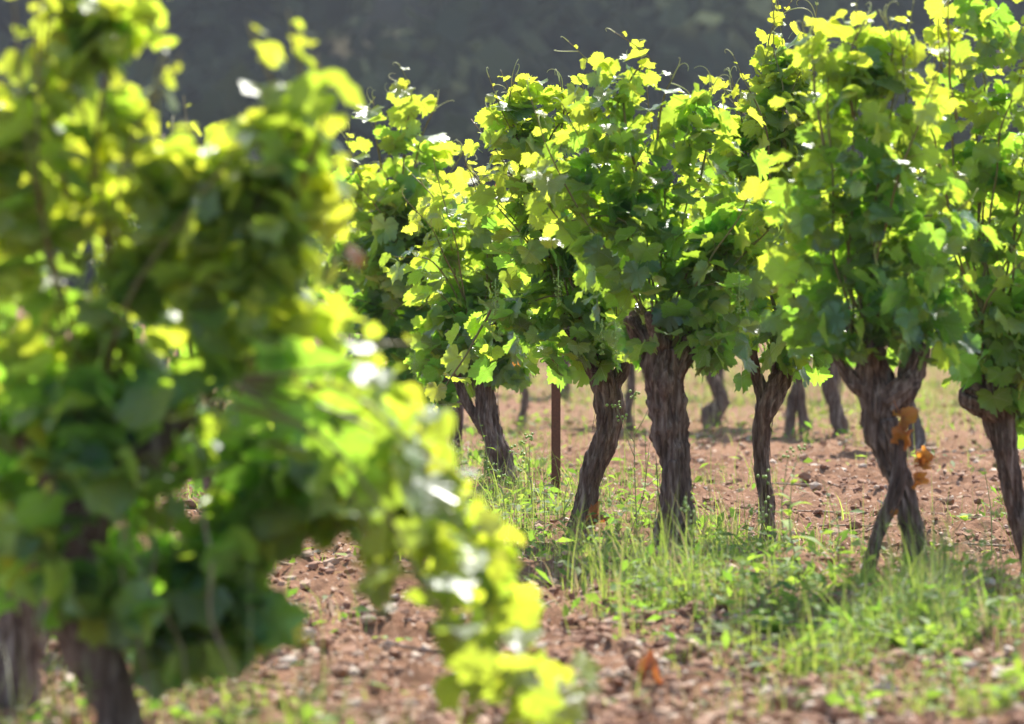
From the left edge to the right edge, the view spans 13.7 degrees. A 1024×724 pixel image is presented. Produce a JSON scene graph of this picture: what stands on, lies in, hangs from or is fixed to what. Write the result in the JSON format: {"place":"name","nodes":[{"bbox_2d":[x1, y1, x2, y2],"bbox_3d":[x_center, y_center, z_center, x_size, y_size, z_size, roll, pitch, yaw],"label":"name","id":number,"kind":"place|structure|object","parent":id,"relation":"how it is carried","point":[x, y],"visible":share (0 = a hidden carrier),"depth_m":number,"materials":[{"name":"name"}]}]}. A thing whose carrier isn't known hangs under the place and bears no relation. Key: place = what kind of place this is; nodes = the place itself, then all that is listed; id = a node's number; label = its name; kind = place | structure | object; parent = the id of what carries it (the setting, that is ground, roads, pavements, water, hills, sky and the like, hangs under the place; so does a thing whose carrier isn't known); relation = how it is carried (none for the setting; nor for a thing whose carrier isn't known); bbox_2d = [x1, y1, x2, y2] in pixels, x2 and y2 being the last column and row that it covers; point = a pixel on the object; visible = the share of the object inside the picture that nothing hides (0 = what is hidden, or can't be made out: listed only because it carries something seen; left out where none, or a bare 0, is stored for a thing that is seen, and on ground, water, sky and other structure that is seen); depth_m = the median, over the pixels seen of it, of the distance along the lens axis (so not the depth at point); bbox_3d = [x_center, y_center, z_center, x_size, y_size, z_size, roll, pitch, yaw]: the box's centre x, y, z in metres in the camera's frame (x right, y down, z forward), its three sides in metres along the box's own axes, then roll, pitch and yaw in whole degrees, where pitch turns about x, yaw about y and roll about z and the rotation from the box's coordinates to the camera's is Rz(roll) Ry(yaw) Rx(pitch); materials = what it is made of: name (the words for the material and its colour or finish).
{"place":"outdoors","nodes":[
{"label":"outdoors","id":0,"kind":"place"},
{"bbox_2d":[372,635,411,641],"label":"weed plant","id":1,"kind":"object","parent":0,"point":[407,638],"visible":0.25,"depth_m":10.23,"materials":[{"name":"green plant"}]},
{"bbox_2d":[0,0,1023,107],"bbox_3d":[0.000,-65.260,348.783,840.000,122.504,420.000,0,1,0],"label":"hill","id":2,"kind":"structure","parent":0,"point":[391,13],"depth_m":223.94,"materials":[{"name":"green plant"}]},
{"bbox_2d":[1,302,1023,723],"bbox_3d":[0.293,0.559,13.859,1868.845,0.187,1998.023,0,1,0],"label":"ground","id":3,"kind":"structure","parent":0,"point":[417,674],"depth_m":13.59,"materials":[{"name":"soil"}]},
{"bbox_2d":[47,654,100,723],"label":"tall weed","id":4,"kind":"object","parent":3,"relation":"on","point":[85,713],"visible":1,"depth_m":6.81,"materials":[{"name":"green plant"}]},
{"bbox_2d":[0,87,150,708],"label":"grape vine","id":5,"kind":"object","parent":3,"relation":"on","point":[11,621],"visible":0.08,"depth_m":8.26,"materials":[{"name":"green plant"}]},
{"bbox_2d":[90,251,114,308],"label":"grape vine","id":6,"kind":"object","parent":3,"relation":"on","point":[92,260],"visible":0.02,"depth_m":52.12,"materials":[{"name":"green plant"}]},
{"bbox_2d":[93,214,135,323],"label":"grape vine","id":7,"kind":"object","parent":3,"relation":"on","point":[98,258],"visible":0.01,"depth_m":43.88,"materials":[{"name":"green plant"}]},
{"bbox_2d":[112,216,167,364],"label":"grape vine","id":8,"kind":"object","parent":3,"relation":"on","point":[141,332],"visible":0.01,"depth_m":30.87,"materials":[{"name":"green plant"}]},
{"bbox_2d":[129,321,179,356],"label":"grape vine","id":9,"kind":"object","parent":3,"relation":"on","point":[177,352],"depth_m":37.16,"materials":[{"name":"green plant"}]},
{"bbox_2d":[132,95,348,492],"bbox_3d":[-0.627,0.059,9.671,0.528,1.323,0.629,0,1,0],"label":"grape vine","id":10,"kind":"object","parent":3,"relation":"on","point":[230,414],"visible":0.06,"depth_m":9.65,"materials":[{"name":"green plant"}]},
{"bbox_2d":[221,560,279,723],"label":"tall weed","id":11,"kind":"object","parent":3,"relation":"on","point":[250,629],"visible":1,"depth_m":6.68,"materials":[{"name":"green plant"}]},
{"bbox_2d":[290,651,302,656],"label":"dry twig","id":12,"kind":"object","parent":3,"relation":"on","point":[295,654],"visible":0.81,"depth_m":9.38,"materials":[{"name":"wood"}]},
{"bbox_2d":[0,0,601,723],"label":"grape vine","id":13,"kind":"object","parent":3,"relation":"on","point":[102,410],"visible":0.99,"depth_m":6.97,"materials":[{"name":"green plant"}]},
{"bbox_2d":[282,624,325,723],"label":"tall weed","id":14,"kind":"object","parent":3,"relation":"on","point":[304,638],"visible":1,"depth_m":6.83,"materials":[{"name":"green plant"}]},
{"bbox_2d":[304,234,332,309],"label":"grape vine","id":15,"kind":"object","parent":3,"relation":"on","point":[309,284],"depth_m":30.84,"materials":[{"name":"green plant"}]},
{"bbox_2d":[307,230,359,335],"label":"grape vine","id":16,"kind":"object","parent":3,"relation":"on","point":[310,306],"visible":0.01,"depth_m":51.59,"materials":[{"name":"green plant"}]},
{"bbox_2d":[308,226,364,358],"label":"grape vine","id":17,"kind":"object","parent":3,"relation":"on","point":[336,283],"visible":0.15,"depth_m":43.34,"materials":[{"name":"green plant"}]},
{"bbox_2d":[326,62,479,458],"bbox_3d":[-0.437,-0.370,18.228,0.734,1.820,0.670,0,1,0],"label":"grape vine","id":18,"kind":"object","parent":3,"relation":"on","point":[382,226],"visible":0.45,"depth_m":18.18,"materials":[{"name":"green plant"}]},
{"bbox_2d":[342,159,476,435],"bbox_3d":[-0.546,-0.342,23.011,0.896,1.623,0.618,0,1,-23],"label":"grape vine","id":19,"kind":"object","parent":3,"relation":"on","point":[357,232],"visible":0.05,"depth_m":22.91,"materials":[{"name":"green plant"}]},
{"bbox_2d":[384,641,441,654],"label":"dry twig","id":20,"kind":"object","parent":3,"relation":"on","point":[418,649],"visible":0.88,"depth_m":9.60,"materials":[{"name":"brown wood"}]},
{"bbox_2d":[379,140,542,487],"bbox_3d":[-0.173,-0.129,16.079,0.668,1.432,0.657,0,1,0],"label":"grape vine","id":21,"kind":"object","parent":3,"relation":"on","point":[450,303],"visible":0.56,"depth_m":16.07,"materials":[{"name":"green plant"}]},
{"bbox_2d":[462,246,481,274],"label":"grape vine","id":22,"kind":"object","parent":3,"relation":"on","point":[464,273],"visible":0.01,"depth_m":42.96,"materials":[{"name":"green plant"}]},
{"bbox_2d":[471,416,495,499],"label":"tall weed","id":23,"kind":"object","parent":3,"relation":"on","point":[485,462],"visible":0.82,"depth_m":15.40,"materials":[{"name":"green plant"}]},
{"bbox_2d":[487,461,525,521],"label":"tall weed","id":24,"kind":"object","parent":3,"relation":"on","point":[518,470],"visible":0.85,"depth_m":14.46,"materials":[{"name":"green plant"}]},
{"bbox_2d":[476,161,544,427],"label":"grape vine","id":25,"kind":"object","parent":3,"relation":"on","point":[524,401],"visible":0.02,"depth_m":24.98,"materials":[{"name":"brown plant"}]},
{"bbox_2d":[0,0,1023,301],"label":"woodland","id":26,"kind":"object","parent":3,"relation":"on","point":[464,42],"visible":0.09,"depth_m":200.00,"materials":[{"name":"green plant"}]},
{"bbox_2d":[0,334,1023,723],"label":"grass","id":27,"kind":"structure","parent":3,"relation":"on","point":[916,582],"depth_m":10.82,"materials":[{"name":"green plant"}]},
{"bbox_2d":[0,385,1023,723],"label":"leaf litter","id":28,"kind":"object","parent":3,"relation":"on","point":[430,659],"visible":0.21,"depth_m":9.15,"materials":[{"name":"brown plant"}]},
{"bbox_2d":[3,352,1023,723],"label":"ground cover","id":29,"kind":"object","parent":3,"relation":"on","point":[833,698],"visible":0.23,"depth_m":10.76,"materials":[{"name":"green plant"}]},
{"bbox_2d":[509,432,539,513],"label":"tall weed","id":30,"kind":"object","parent":3,"relation":"on","point":[523,457],"visible":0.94,"depth_m":14.51,"materials":[{"name":"green plant"}]},
{"bbox_2d":[424,36,658,529],"bbox_3d":[0.123,-0.209,13.727,0.716,1.680,0.636,0,1,11],"label":"grape vine","id":31,"kind":"object","parent":3,"relation":"on","point":[583,345],"visible":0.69,"depth_m":13.74,"materials":[{"name":"green plant"}]},
{"bbox_2d":[528,466,556,543],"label":"tall weed","id":32,"kind":"object","parent":3,"relation":"on","point":[545,531],"visible":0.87,"depth_m":13.63,"materials":[{"name":"green plant"}]},
{"bbox_2d":[516,577,569,582],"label":"dry twig","id":33,"kind":"object","parent":3,"relation":"on","point":[539,579],"visible":0.42,"depth_m":11.82,"materials":[{"name":"brown wood"}]},
{"bbox_2d":[540,600,555,610],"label":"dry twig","id":34,"kind":"object","parent":3,"relation":"on","point":[548,603],"visible":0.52,"depth_m":10.83,"materials":[{"name":"wood"}]},
{"bbox_2d":[551,359,560,496],"bbox_3d":[0.163,0.085,15.778,0.055,1.050,0.051,0,1,0],"label":"vine stake","id":35,"kind":"object","parent":3,"relation":"on","point":[555,421],"visible":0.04,"depth_m":15.77,"materials":[{"name":"metal"}]},
{"bbox_2d":[561,327,570,399],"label":"grape vine","id":36,"kind":"object","parent":3,"relation":"on","point":[567,387],"depth_m":30.51,"materials":[{"name":"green plant"}]},
{"bbox_2d":[554,474,580,555],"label":"tall weed","id":37,"kind":"object","parent":3,"relation":"on","point":[564,521],"visible":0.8,"depth_m":12.96,"materials":[{"name":"green plant"}]},
{"bbox_2d":[586,501,609,525],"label":"fallen leaf","id":38,"kind":"object","parent":3,"relation":"on","point":[594,510],"visible":0.85,"depth_m":13.67,"materials":[{"name":"brown plant"}]},
{"bbox_2d":[606,496,630,565],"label":"tall weed","id":39,"kind":"object","parent":3,"relation":"on","point":[609,501],"visible":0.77,"depth_m":11.79,"materials":[{"name":"green plant"}]},
{"bbox_2d":[605,390,648,540],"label":"tall weed","id":40,"kind":"object","parent":3,"relation":"on","point":[626,414],"visible":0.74,"depth_m":13.38,"materials":[{"name":"green plant"}]},
{"bbox_2d":[616,503,646,592],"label":"tall weed","id":41,"kind":"object","parent":3,"relation":"on","point":[636,566],"visible":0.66,"depth_m":11.23,"materials":[{"name":"green plant"}]},
{"bbox_2d":[626,440,660,533],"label":"tall weed","id":42,"kind":"object","parent":3,"relation":"on","point":[644,484],"visible":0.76,"depth_m":13.57,"materials":[{"name":"green plant"}]},
{"bbox_2d":[581,671,706,679],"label":"dry twig","id":43,"kind":"object","parent":3,"relation":"on","point":[624,675],"visible":0.67,"depth_m":8.85,"materials":[{"name":"wood"}]},
{"bbox_2d":[636,544,656,607],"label":"tall weed","id":44,"kind":"object","parent":3,"relation":"on","point":[644,561],"visible":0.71,"depth_m":10.87,"materials":[{"name":"green plant"}]},
{"bbox_2d":[630,649,666,685],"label":"fallen leaf","id":45,"kind":"object","parent":3,"relation":"on","point":[649,663],"visible":0.95,"depth_m":8.72,"materials":[{"name":"orange plant"}]},
{"bbox_2d":[641,460,660,543],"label":"tall weed","id":46,"kind":"object","parent":3,"relation":"on","point":[656,502],"visible":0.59,"depth_m":13.10,"materials":[{"name":"green plant"}]},
{"bbox_2d":[630,569,675,584],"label":"weed plant","id":47,"kind":"object","parent":3,"relation":"on","point":[648,577],"visible":0.34,"depth_m":11.39,"materials":[{"name":"green plant"}]},
{"bbox_2d":[623,221,694,431],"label":"grape vine","id":48,"kind":"object","parent":3,"relation":"on","point":[630,385],"visible":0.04,"depth_m":23.95,"materials":[{"name":"brown plant"}]},
{"bbox_2d":[645,540,673,635],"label":"tall weed","id":49,"kind":"object","parent":3,"relation":"on","point":[659,588],"visible":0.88,"depth_m":10.23,"materials":[{"name":"green plant"}]},
{"bbox_2d":[520,28,813,552],"bbox_3d":[0.464,-0.163,12.711,0.884,1.667,0.603,0,1,0],"label":"grape vine","id":50,"kind":"object","parent":3,"relation":"on","point":[663,344],"visible":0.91,"depth_m":12.68,"materials":[{"name":"green plant"}]},
{"bbox_2d":[674,572,722,644],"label":"tall weed","id":51,"kind":"object","parent":3,"relation":"on","point":[703,622],"visible":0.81,"depth_m":9.66,"materials":[{"name":"green plant"}]},
{"bbox_2d":[680,497,725,601],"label":"tall weed","id":52,"kind":"object","parent":3,"relation":"on","point":[690,528],"visible":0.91,"depth_m":10.87,"materials":[{"name":"green plant"}]},
{"bbox_2d":[695,467,719,558],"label":"tall weed","id":53,"kind":"object","parent":3,"relation":"on","point":[710,524],"visible":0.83,"depth_m":11.79,"materials":[{"name":"green plant"}]},
{"bbox_2d":[692,217,723,385],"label":"grape vine","id":54,"kind":"object","parent":3,"relation":"on","point":[721,371],"visible":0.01,"depth_m":30.14,"materials":[{"name":"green plant"}]},
{"bbox_2d":[691,162,730,428],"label":"grape vine","id":55,"kind":"object","parent":3,"relation":"on","point":[719,393],"visible":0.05,"depth_m":23.77,"materials":[{"name":"brown plant"}]},
{"bbox_2d":[693,568,749,584],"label":"weed plant","id":56,"kind":"object","parent":3,"relation":"on","point":[735,572],"visible":0.2,"depth_m":11.25,"materials":[{"name":"green plant"}]},
{"bbox_2d":[701,525,743,604],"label":"tall weed","id":57,"kind":"object","parent":3,"relation":"on","point":[725,554],"visible":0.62,"depth_m":10.87,"materials":[{"name":"green plant"}]},
{"bbox_2d":[719,556,775,667],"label":"tall weed","id":58,"kind":"object","parent":3,"relation":"on","point":[745,617],"visible":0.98,"depth_m":9.27,"materials":[{"name":"green plant"}]},
{"bbox_2d":[721,682,790,689],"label":"dry twig","id":59,"kind":"object","parent":3,"relation":"on","point":[761,686],"visible":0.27,"depth_m":8.97,"materials":[{"name":"brown wood"}]},
{"bbox_2d":[743,496,771,556],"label":"tall weed","id":60,"kind":"object","parent":3,"relation":"on","point":[758,520],"visible":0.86,"depth_m":12.20,"materials":[{"name":"green plant"}]},
{"bbox_2d":[728,616,799,634],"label":"weed plant","id":61,"kind":"object","parent":3,"relation":"on","point":[775,625],"visible":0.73,"depth_m":10.23,"materials":[{"name":"green plant"}]},
{"bbox_2d":[745,528,782,653],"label":"tall weed","id":62,"kind":"object","parent":3,"relation":"on","point":[773,636],"visible":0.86,"depth_m":9.68,"materials":[{"name":"green plant"}]},
{"bbox_2d":[680,0,853,544],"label":"grape vine","id":63,"kind":"object","parent":3,"relation":"on","point":[776,132],"visible":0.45,"depth_m":13.20,"materials":[{"name":"green plant"}]},
{"bbox_2d":[756,444,805,545],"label":"tall weed","id":64,"kind":"object","parent":3,"relation":"on","point":[783,480],"visible":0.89,"depth_m":12.02,"materials":[{"name":"green plant"}]},
{"bbox_2d":[755,483,808,485],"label":"dry twig","id":65,"kind":"object","parent":3,"relation":"on","point":[790,484],"visible":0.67,"depth_m":17.08,"materials":[{"name":"wood"}]},
{"bbox_2d":[731,168,845,433],"bbox_3d":[1.510,-0.348,23.015,0.956,1.588,0.634,0,1,0],"label":"grape vine","id":66,"kind":"object","parent":3,"relation":"on","point":[796,398],"visible":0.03,"depth_m":23.00,"materials":[{"name":"brown plant"}]},
{"bbox_2d":[764,462,824,563],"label":"tall weed","id":67,"kind":"object","parent":3,"relation":"on","point":[788,523],"visible":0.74,"depth_m":11.59,"materials":[{"name":"green plant"}]},
{"bbox_2d":[774,565,827,669],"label":"tall weed","id":68,"kind":"object","parent":3,"relation":"on","point":[807,581],"visible":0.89,"depth_m":9.41,"materials":[{"name":"green plant"}]},
{"bbox_2d":[791,510,833,512],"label":"dry twig","id":69,"kind":"object","parent":3,"relation":"on","point":[810,510],"visible":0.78,"depth_m":15.48,"materials":[{"name":"wood"}]},
{"bbox_2d":[788,622,854,636],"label":"weed plant","id":70,"kind":"object","parent":3,"relation":"on","point":[815,626],"visible":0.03,"depth_m":10.24,"materials":[{"name":"green plant"}]},
{"bbox_2d":[792,165,858,435],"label":"grape vine","id":71,"kind":"object","parent":3,"relation":"on","point":[838,419],"depth_m":22.70,"materials":[{"name":"brown plant"}]},
{"bbox_2d":[815,481,850,556],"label":"tall weed","id":72,"kind":"object","parent":3,"relation":"on","point":[837,526],"visible":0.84,"depth_m":11.79,"materials":[{"name":"green plant"}]},
{"bbox_2d":[819,606,864,706],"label":"tall weed","id":73,"kind":"object","parent":3,"relation":"on","point":[841,688],"visible":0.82,"depth_m":8.51,"materials":[{"name":"green plant"}]},
{"bbox_2d":[833,299,856,395],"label":"grape vine","id":74,"kind":"object","parent":3,"relation":"on","point":[835,371],"depth_m":30.02,"materials":[{"name":"brown plant"}]},
{"bbox_2d":[819,524,870,526],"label":"dry twig","id":75,"kind":"object","parent":3,"relation":"on","point":[844,525],"visible":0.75,"depth_m":14.39,"materials":[{"name":"wood"}]},
{"bbox_2d":[827,530,870,590],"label":"tall weed","id":76,"kind":"object","parent":3,"relation":"on","point":[851,587],"visible":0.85,"depth_m":10.88,"materials":[{"name":"green plant"}]},
{"bbox_2d":[847,577,867,664],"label":"tall weed","id":77,"kind":"object","parent":3,"relation":"on","point":[857,635],"visible":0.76,"depth_m":9.29,"materials":[{"name":"green plant"}]},
{"bbox_2d":[743,0,1002,578],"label":"grape vine","id":78,"kind":"object","parent":3,"relation":"on","point":[873,210],"visible":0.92,"depth_m":11.09,"materials":[{"name":"green plant"}]},
{"bbox_2d":[852,591,913,679],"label":"tall weed","id":79,"kind":"object","parent":3,"relation":"on","point":[861,608],"visible":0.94,"depth_m":8.98,"materials":[{"name":"green plant"}]},
{"bbox_2d":[875,500,896,641],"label":"tall weed","id":80,"kind":"object","parent":3,"relation":"on","point":[890,598],"visible":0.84,"depth_m":9.65,"materials":[{"name":"green plant"}]},
{"bbox_2d":[865,626,938,654],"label":"weed plant","id":81,"kind":"object","parent":3,"relation":"on","point":[897,640],"visible":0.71,"depth_m":9.66,"materials":[{"name":"green plant"}]},
{"bbox_2d":[906,535,936,587],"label":"tall weed","id":82,"kind":"object","parent":3,"relation":"on","point":[926,560],"visible":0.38,"depth_m":10.53,"materials":[{"name":"green plant"}]},
{"bbox_2d":[838,160,1007,448],"bbox_3d":[1.957,-0.301,20.927,0.976,1.686,0.657,0,1,0],"label":"grape vine","id":83,"kind":"object","parent":3,"relation":"on","point":[917,436],"visible":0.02,"depth_m":20.93,"materials":[{"name":"green plant"}]},
{"bbox_2d":[900,580,959,710],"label":"tall weed","id":84,"kind":"object","parent":3,"relation":"on","point":[928,672],"visible":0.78,"depth_m":8.50,"materials":[{"name":"green plant"}]},
{"bbox_2d":[927,570,964,678],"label":"tall weed","id":85,"kind":"object","parent":3,"relation":"on","point":[943,675],"visible":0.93,"depth_m":9.16,"materials":[{"name":"green plant"}]},
{"bbox_2d":[953,513,972,520],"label":"weed plant","id":86,"kind":"object","parent":3,"relation":"on","point":[964,515],"visible":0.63,"depth_m":15.23,"materials":[{"name":"green plant"}]},
{"bbox_2d":[913,191,1021,290],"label":"grape vine","id":87,"kind":"object","parent":3,"relation":"on","point":[987,205],"visible":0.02,"depth_m":21.50,"materials":[{"name":"green plant"}]},
{"bbox_2d":[912,0,1023,576],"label":"grape vine","id":88,"kind":"object","parent":3,"relation":"on","point":[991,393],"visible":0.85,"depth_m":11.73,"materials":[{"name":"green plant"}]},
{"bbox_2d":[934,657,1014,670],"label":"weed plant","id":89,"kind":"object","parent":3,"relation":"on","point":[966,659],"visible":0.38,"depth_m":9.32,"materials":[{"name":"green plant"}]},
{"bbox_2d":[946,542,1005,546],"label":"dry twig","id":90,"kind":"object","parent":3,"relation":"on","point":[995,545],"visible":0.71,"depth_m":13.20,"materials":[{"name":"wood"}]},
{"bbox_2d":[943,516,1014,554],"bbox_3d":[1.433,0.552,13.096,0.260,0.157,0.020,0,1,-13],"label":"grass blade","id":91,"kind":"object","parent":3,"relation":"on","point":[987,516],"depth_m":13.11,"materials":[{"name":"green plant"}]},
{"bbox_2d":[970,562,989,617],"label":"tall weed","id":92,"kind":"object","parent":3,"relation":"on","point":[980,567],"visible":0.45,"depth_m":10.13,"materials":[{"name":"green plant"}]},
{"bbox_2d":[963,504,1002,589],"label":"tall weed","id":93,"kind":"object","parent":3,"relation":"on","point":[981,540],"visible":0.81,"depth_m":10.87,"materials":[{"name":"green plant"}]},
{"bbox_2d":[981,470,994,552],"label":"tall weed","id":94,"kind":"object","parent":3,"relation":"on","point":[991,517],"visible":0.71,"depth_m":12.89,"materials":[{"name":"green plant"}]},
{"bbox_2d":[968,464,1014,553],"bbox_3d":[1.494,0.477,13.344,0.187,0.327,0.019,0,1,-18],"label":"grass blade","id":95,"kind":"object","parent":3,"relation":"on","point":[1005,513],"depth_m":13.37,"materials":[{"name":"green plant"}]},
{"bbox_2d":[964,684,1018,704],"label":"weed plant","id":96,"kind":"object","parent":3,"relation":"on","point":[994,688],"visible":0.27,"depth_m":8.50,"materials":[{"name":"green plant"}]},
{"bbox_2d":[989,551,1022,593],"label":"tall weed","id":97,"kind":"object","parent":3,"relation":"on","point":[1003,571],"visible":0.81,"depth_m":10.87,"materials":[{"name":"green plant"}]},
{"bbox_2d":[998,575,1023,656],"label":"tall weed","id":98,"kind":"object","parent":3,"relation":"on","point":[1014,623],"visible":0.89,"depth_m":9.43,"materials":[{"name":"green plant"}]}
]}

